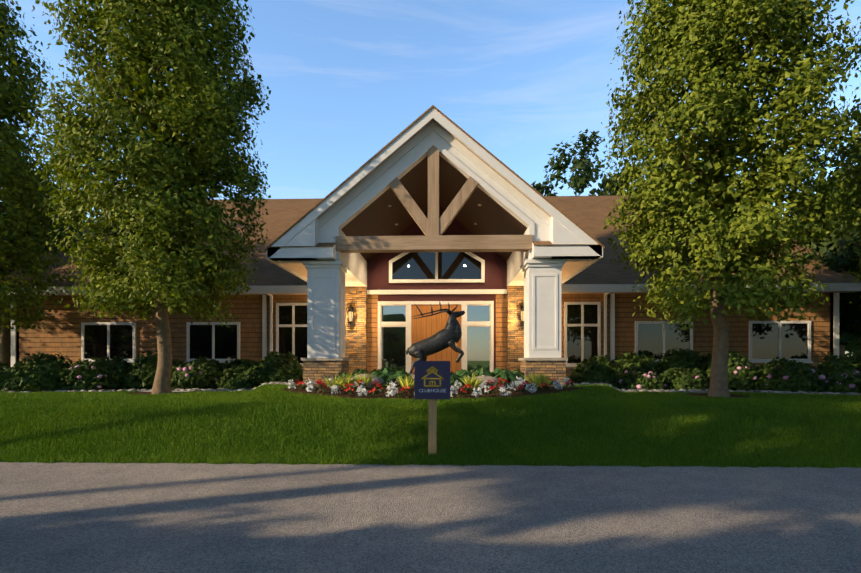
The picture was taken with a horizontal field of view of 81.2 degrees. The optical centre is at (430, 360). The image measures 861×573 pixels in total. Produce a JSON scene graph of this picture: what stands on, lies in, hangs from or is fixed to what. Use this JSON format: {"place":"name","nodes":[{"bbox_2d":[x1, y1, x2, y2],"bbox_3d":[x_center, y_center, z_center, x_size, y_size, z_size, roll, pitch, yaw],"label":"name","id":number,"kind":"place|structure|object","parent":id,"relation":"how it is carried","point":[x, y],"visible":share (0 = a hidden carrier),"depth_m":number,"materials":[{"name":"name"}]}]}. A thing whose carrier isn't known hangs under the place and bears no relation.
{"place":"outdoors","nodes":[
{"label":"outdoors","id":0,"kind":"place"},
{"bbox_2d":[0,462,860,572],"bbox_3d":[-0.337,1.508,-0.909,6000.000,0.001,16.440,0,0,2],"label":"road","id":1,"kind":"structure","parent":0,"point":[93,517],"depth_m":4.79,"materials":[{"name":"grey asphalt"}]},
{"bbox_2d":[0,380,860,468],"bbox_3d":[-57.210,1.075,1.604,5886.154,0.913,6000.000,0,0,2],"label":"ground","id":2,"kind":"structure","parent":0,"point":[521,426],"depth_m":8.55,"materials":[{"name":"green plant"}]},
{"bbox_2d":[0,361,8,371],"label":"hydrangea shrub","id":3,"kind":"object","parent":2,"relation":"on","point":[1,366],"visible":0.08,"depth_m":14.04,"materials":[{"name":"green plant"}]},
{"bbox_2d":[0,363,66,391],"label":"hydrangea shrub","id":4,"kind":"object","parent":2,"relation":"on","point":[18,377],"visible":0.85,"depth_m":12.46,"materials":[{"name":"green plant"}]},
{"bbox_2d":[14,353,73,372],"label":"hydrangea shrub","id":5,"kind":"object","parent":2,"relation":"on","point":[51,362],"visible":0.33,"depth_m":14.27,"materials":[{"name":"green plant"}]},
{"bbox_2d":[0,155,87,335],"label":"tree","id":6,"kind":"object","parent":2,"relation":"on","point":[77,220],"depth_m":24.81,"materials":[{"name":"green plant"}]},
{"bbox_2d":[0,0,88,331],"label":"tree","id":7,"kind":"object","parent":2,"relation":"on","point":[13,88],"visible":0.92,"depth_m":14.48,"materials":[{"name":"green plant"}]},
{"bbox_2d":[0,150,102,366],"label":"tree","id":8,"kind":"object","parent":2,"relation":"on","point":[5,347],"visible":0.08,"depth_m":20.20,"materials":[{"name":"green plant"}]},
{"bbox_2d":[62,169,98,229],"bbox_3d":[-21.580,-5.397,30.314,8.097,12.597,8.092,0,0,2],"label":"tree","id":9,"kind":"object","parent":2,"relation":"on","point":[81,196],"depth_m":29.85,"materials":[{"name":"green plant"}]},
{"bbox_2d":[58,357,118,390],"bbox_3d":[-9.061,0.484,13.337,1.442,1.161,1.294,0,0,2],"label":"hydrangea shrub","id":10,"kind":"object","parent":2,"relation":"on","point":[87,374],"visible":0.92,"depth_m":13.02,"materials":[{"name":"green plant"}]},
{"bbox_2d":[92,356,130,381],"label":"hydrangea shrub","id":11,"kind":"object","parent":2,"relation":"on","point":[118,367],"visible":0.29,"depth_m":14.92,"materials":[{"name":"green plant"}]},
{"bbox_2d":[116,365,156,389],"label":"hydrangea shrub","id":12,"kind":"object","parent":2,"relation":"on","point":[137,379],"visible":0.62,"depth_m":13.57,"materials":[{"name":"green plant"}]},
{"bbox_2d":[8,0,270,393],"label":"tree","id":13,"kind":"object","parent":2,"relation":"on","point":[175,162],"visible":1,"depth_m":11.62,"materials":[{"name":"green plant"}]},
{"bbox_2d":[126,350,183,373],"bbox_3d":[-8.534,0.319,15.547,1.814,1.299,1.642,0,0,2],"label":"hydrangea shrub","id":14,"kind":"object","parent":2,"relation":"on","point":[141,362],"visible":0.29,"depth_m":15.07,"materials":[{"name":"green plant"}]},
{"bbox_2d":[170,359,220,388],"bbox_3d":[-6.694,0.477,14.290,1.860,1.040,1.756,0,0,2],"label":"hydrangea shrub","id":15,"kind":"object","parent":2,"relation":"on","point":[192,374],"visible":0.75,"depth_m":13.85,"materials":[{"name":"green plant"}]},
{"bbox_2d":[185,356,222,371],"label":"hydrangea shrub","id":16,"kind":"object","parent":2,"relation":"on","point":[215,363],"visible":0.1,"depth_m":15.65,"materials":[{"name":"green plant"}]},
{"bbox_2d":[211,366,260,389],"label":"hydrangea shrub","id":17,"kind":"object","parent":2,"relation":"on","point":[233,379],"visible":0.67,"depth_m":13.75,"materials":[{"name":"green plant"}]},
{"bbox_2d":[217,358,259,372],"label":"hydrangea shrub","id":18,"kind":"object","parent":2,"relation":"on","point":[241,362],"visible":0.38,"depth_m":15.49,"materials":[{"name":"green plant"}]},
{"bbox_2d":[245,357,302,384],"bbox_3d":[-4.266,0.373,14.207,1.768,0.984,1.562,0,0,2],"label":"hydrangea shrub","id":19,"kind":"object","parent":2,"relation":"on","point":[274,369],"visible":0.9,"depth_m":13.69,"materials":[{"name":"green plant"}]},
{"bbox_2d":[255,351,298,366],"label":"hydrangea shrub","id":20,"kind":"object","parent":2,"relation":"on","point":[271,354],"visible":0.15,"depth_m":15.53,"materials":[{"name":"green plant"}]},
{"bbox_2d":[336,371,350,380],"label":"hosta plant","id":21,"kind":"object","parent":2,"relation":"on","point":[343,373],"visible":0.38,"depth_m":12.31,"materials":[{"name":"green plant"}]},
{"bbox_2d":[351,369,368,376],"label":"hosta plant","id":22,"kind":"object","parent":2,"relation":"on","point":[358,371],"visible":0.35,"depth_m":12.72,"materials":[{"name":"green plant"}]},
{"bbox_2d":[350,374,383,387],"bbox_3d":[-1.565,0.539,12.115,0.898,0.442,0.569,0,0,2],"label":"boulder","id":23,"kind":"object","parent":2,"relation":"on","point":[374,378],"visible":0.15,"depth_m":11.91,"materials":[{"name":"grey stone"}]},
{"bbox_2d":[370,369,386,382],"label":"hosta plant","id":24,"kind":"object","parent":2,"relation":"on","point":[374,372],"visible":0.31,"depth_m":12.77,"materials":[{"name":"green plant"}]},
{"bbox_2d":[376,368,396,384],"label":"hosta plant","id":25,"kind":"object","parent":2,"relation":"on","point":[388,373],"visible":0.56,"depth_m":12.27,"materials":[{"name":"green plant"}]},
{"bbox_2d":[386,370,413,384],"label":"hosta plant","id":26,"kind":"object","parent":2,"relation":"on","point":[398,374],"visible":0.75,"depth_m":12.00,"materials":[{"name":"green plant"}]},
{"bbox_2d":[394,374,454,385],"bbox_3d":[-0.166,0.613,12.822,1.650,0.579,0.895,0,0,2],"label":"rock","id":27,"kind":"object","parent":2,"relation":"on","point":[397,382],"visible":0.04,"depth_m":12.66,"materials":[{"name":"grey stone"}]},
{"bbox_2d":[406,301,464,374],"bbox_3d":[0.126,-0.545,12.784,1.508,1.900,0.765,0,0,2],"label":"elk statue","id":28,"kind":"object","parent":27,"relation":"on","point":[449,335],"visible":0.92,"depth_m":12.67,"materials":[{"name":"brown metal"}]},
{"bbox_2d":[285,376,571,396],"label":"white flowers","id":29,"kind":"object","parent":2,"relation":"on","point":[455,387],"visible":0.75,"depth_m":10.75,"materials":[{"name":"white plant"}]},
{"bbox_2d":[0,105,860,386],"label":"clubhouse","id":30,"kind":"structure","parent":2,"relation":"on","point":[433,205],"depth_m":16.79,"materials":[{"name":"wood"}]},
{"bbox_2d":[0,383,860,402],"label":"grass","id":31,"kind":"structure","parent":2,"relation":"on","point":[593,390],"depth_m":11.02,"materials":[{"name":"green plant"}]},
{"bbox_2d":[414,361,449,454],"bbox_3d":[0.032,0.908,7.760,0.550,1.802,0.159,0,0,2],"label":"sign","id":32,"kind":"object","parent":2,"relation":"on","point":[432,382],"visible":1,"depth_m":7.69,"materials":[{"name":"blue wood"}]},
{"bbox_2d":[283,386,583,399],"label":"mulch bed flowers","id":33,"kind":"object","parent":2,"relation":"on","point":[518,393],"visible":0.29,"depth_m":10.87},
{"bbox_2d":[293,377,576,397],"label":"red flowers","id":34,"kind":"object","parent":33,"relation":"on","point":[376,385],"visible":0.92,"depth_m":10.85,"materials":[{"name":"red plant"}]},
{"bbox_2d":[322,371,554,390],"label":"goldgrass flowers","id":35,"kind":"object","parent":2,"relation":"on","point":[536,380],"visible":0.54,"depth_m":11.13,"materials":[{"name":"yellow plant"}]},
{"bbox_2d":[126,386,750,398],"bbox_3d":[0.088,0.738,13.380,33.040,0.241,7.490,0,0,2],"label":"mulch bed","id":36,"kind":"object","parent":2,"relation":"on","point":[691,394],"depth_m":12.26,"materials":[{"name":"brown soil"}]},
{"bbox_2d":[4,381,860,395],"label":"river rock border","id":37,"kind":"object","parent":36,"relation":"on","point":[583,383],"visible":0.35,"depth_m":12.90,"materials":[{"name":"grey stone"}]},
{"bbox_2d":[450,371,462,383],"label":"hosta plant","id":38,"kind":"object","parent":2,"relation":"on","point":[454,376],"visible":0.58,"depth_m":12.01,"materials":[{"name":"green plant"}]},
{"bbox_2d":[450,369,471,384],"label":"hosta plant","id":39,"kind":"object","parent":2,"relation":"on","point":[462,374],"visible":0.48,"depth_m":12.20,"materials":[{"name":"green plant"}]},
{"bbox_2d":[473,367,494,376],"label":"hosta plant","id":40,"kind":"object","parent":2,"relation":"on","point":[481,372],"visible":0.42,"depth_m":12.49,"materials":[{"name":"green plant"}]},
{"bbox_2d":[474,376,498,386],"bbox_3d":[1.337,0.540,12.135,0.769,0.338,0.586,0,0,2],"label":"boulder","id":41,"kind":"object","parent":2,"relation":"on","point":[486,378],"visible":0.35,"depth_m":11.93,"materials":[{"name":"grey stone"}]},
{"bbox_2d":[492,368,511,383],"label":"hosta plant","id":42,"kind":"object","parent":2,"relation":"on","point":[496,370],"visible":0.17,"depth_m":12.93,"materials":[{"name":"green plant"}]},
{"bbox_2d":[493,368,517,383],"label":"hosta plant","id":43,"kind":"object","parent":2,"relation":"on","point":[501,373],"visible":0.69,"depth_m":12.19,"materials":[{"name":"green plant"}]},
{"bbox_2d":[507,369,524,382],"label":"hosta plant","id":44,"kind":"object","parent":2,"relation":"on","point":[517,373],"visible":0.42,"depth_m":12.61,"materials":[{"name":"green plant"}]},
{"bbox_2d":[531,128,626,195],"bbox_3d":[10.215,-7.468,35.330,8.792,16.740,9.039,0,0,2],"label":"tree","id":45,"kind":"object","parent":2,"relation":"on","point":[577,182],"visible":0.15,"depth_m":34.46,"materials":[{"name":"green plant"}]},
{"bbox_2d":[566,359,616,384],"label":"hydrangea shrub","id":46,"kind":"object","parent":2,"relation":"on","point":[592,371],"visible":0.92,"depth_m":13.58,"materials":[{"name":"green plant"}]},
{"bbox_2d":[588,353,623,372],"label":"hydrangea shrub","id":47,"kind":"object","parent":2,"relation":"on","point":[603,360],"visible":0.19,"depth_m":15.06,"materials":[{"name":"green plant"}]},
{"bbox_2d":[606,162,638,195],"bbox_3d":[15.059,-6.752,37.171,8.244,15.307,8.736,0,0,2],"label":"tree","id":48,"kind":"object","parent":2,"relation":"on","point":[625,181],"depth_m":36.27,"materials":[{"name":"green plant"}]},
{"bbox_2d":[612,350,662,373],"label":"hydrangea shrub","id":49,"kind":"object","parent":2,"relation":"on","point":[625,360],"visible":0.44,"depth_m":15.14,"materials":[{"name":"green plant"}]},
{"bbox_2d":[612,365,667,389],"bbox_3d":[5.669,0.566,13.906,1.618,0.896,1.484,0,0,2],"label":"hydrangea shrub","id":50,"kind":"object","parent":2,"relation":"on","point":[635,377],"visible":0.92,"depth_m":13.47,"materials":[{"name":"green plant"}]},
{"bbox_2d":[658,347,702,370],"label":"hydrangea shrub","id":51,"kind":"object","parent":2,"relation":"on","point":[684,359],"visible":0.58,"depth_m":15.09,"materials":[{"name":"green plant"}]},
{"bbox_2d":[660,365,709,389],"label":"hydrangea shrub","id":52,"kind":"object","parent":2,"relation":"on","point":[677,378],"visible":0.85,"depth_m":13.47,"materials":[{"name":"green plant"}]},
{"bbox_2d":[594,0,860,396],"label":"tree","id":53,"kind":"object","parent":2,"relation":"on","point":[734,231],"visible":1,"depth_m":10.75,"materials":[{"name":"green plant"}]},
{"bbox_2d":[696,351,759,373],"bbox_3d":[8.726,0.298,15.033,2.228,1.378,1.919,0,0,2],"label":"hydrangea shrub","id":54,"kind":"object","parent":2,"relation":"on","point":[705,364],"visible":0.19,"depth_m":14.73,"materials":[{"name":"green plant"}]},
{"bbox_2d":[706,356,760,390],"bbox_3d":[8.245,0.472,13.620,1.571,1.199,1.474,0,0,2],"label":"hydrangea shrub","id":55,"kind":"object","parent":2,"relation":"on","point":[742,375],"visible":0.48,"depth_m":13.15,"materials":[{"name":"green plant"}]},
{"bbox_2d":[756,357,801,371],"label":"hydrangea shrub","id":56,"kind":"object","parent":2,"relation":"on","point":[773,362],"visible":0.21,"depth_m":14.37,"materials":[{"name":"green plant"}]},
{"bbox_2d":[754,358,832,391],"bbox_3d":[9.261,0.496,13.033,1.879,1.104,1.713,0,0,2],"label":"hydrangea shrub","id":57,"kind":"object","parent":2,"relation":"on","point":[792,376],"visible":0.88,"depth_m":12.55,"materials":[{"name":"green plant"}]},
{"bbox_2d":[779,181,860,337],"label":"tree","id":58,"kind":"object","parent":2,"relation":"on","point":[848,335],"depth_m":28.68,"materials":[{"name":"green plant"}]},
{"bbox_2d":[785,17,860,305],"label":"tree","id":59,"kind":"object","parent":2,"relation":"on","point":[854,157],"visible":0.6,"depth_m":12.50,"materials":[{"name":"green plant"}]},
{"bbox_2d":[790,148,860,352],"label":"tree","id":60,"kind":"object","parent":2,"relation":"on","point":[838,258],"visible":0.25,"depth_m":17.68,"materials":[{"name":"green plant"}]},
{"bbox_2d":[806,220,860,337],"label":"tree","id":61,"kind":"object","parent":2,"relation":"on","point":[848,324],"visible":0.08,"depth_m":22.88,"materials":[{"name":"green plant"}]},
{"bbox_2d":[816,349,860,376],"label":"hydrangea shrub","id":62,"kind":"object","parent":2,"relation":"on","point":[828,366],"visible":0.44,"depth_m":13.47,"materials":[{"name":"green plant"}]},
{"bbox_2d":[817,365,860,392],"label":"hydrangea shrub","id":63,"kind":"object","parent":2,"relation":"on","point":[843,380],"visible":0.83,"depth_m":12.11,"materials":[{"name":"green plant"}]},
{"bbox_2d":[839,339,860,356],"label":"tree","id":64,"kind":"object","parent":2,"relation":"on","point":[841,350],"depth_m":38.73,"materials":[{"name":"green plant"}]},
{"bbox_2d":[845,343,859,350],"bbox_3d":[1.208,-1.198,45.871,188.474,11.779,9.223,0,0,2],"label":"distant hedge","id":65,"kind":"object","parent":2,"relation":"on","point":[848,346],"depth_m":42.09,"materials":[{"name":"green plant"}]},
{"bbox_2d":[0,0,860,221],"label":"sky","id":66,"kind":"structure","parent":0,"point":[523,78],"materials":[{"name":"blue"}]}
]}

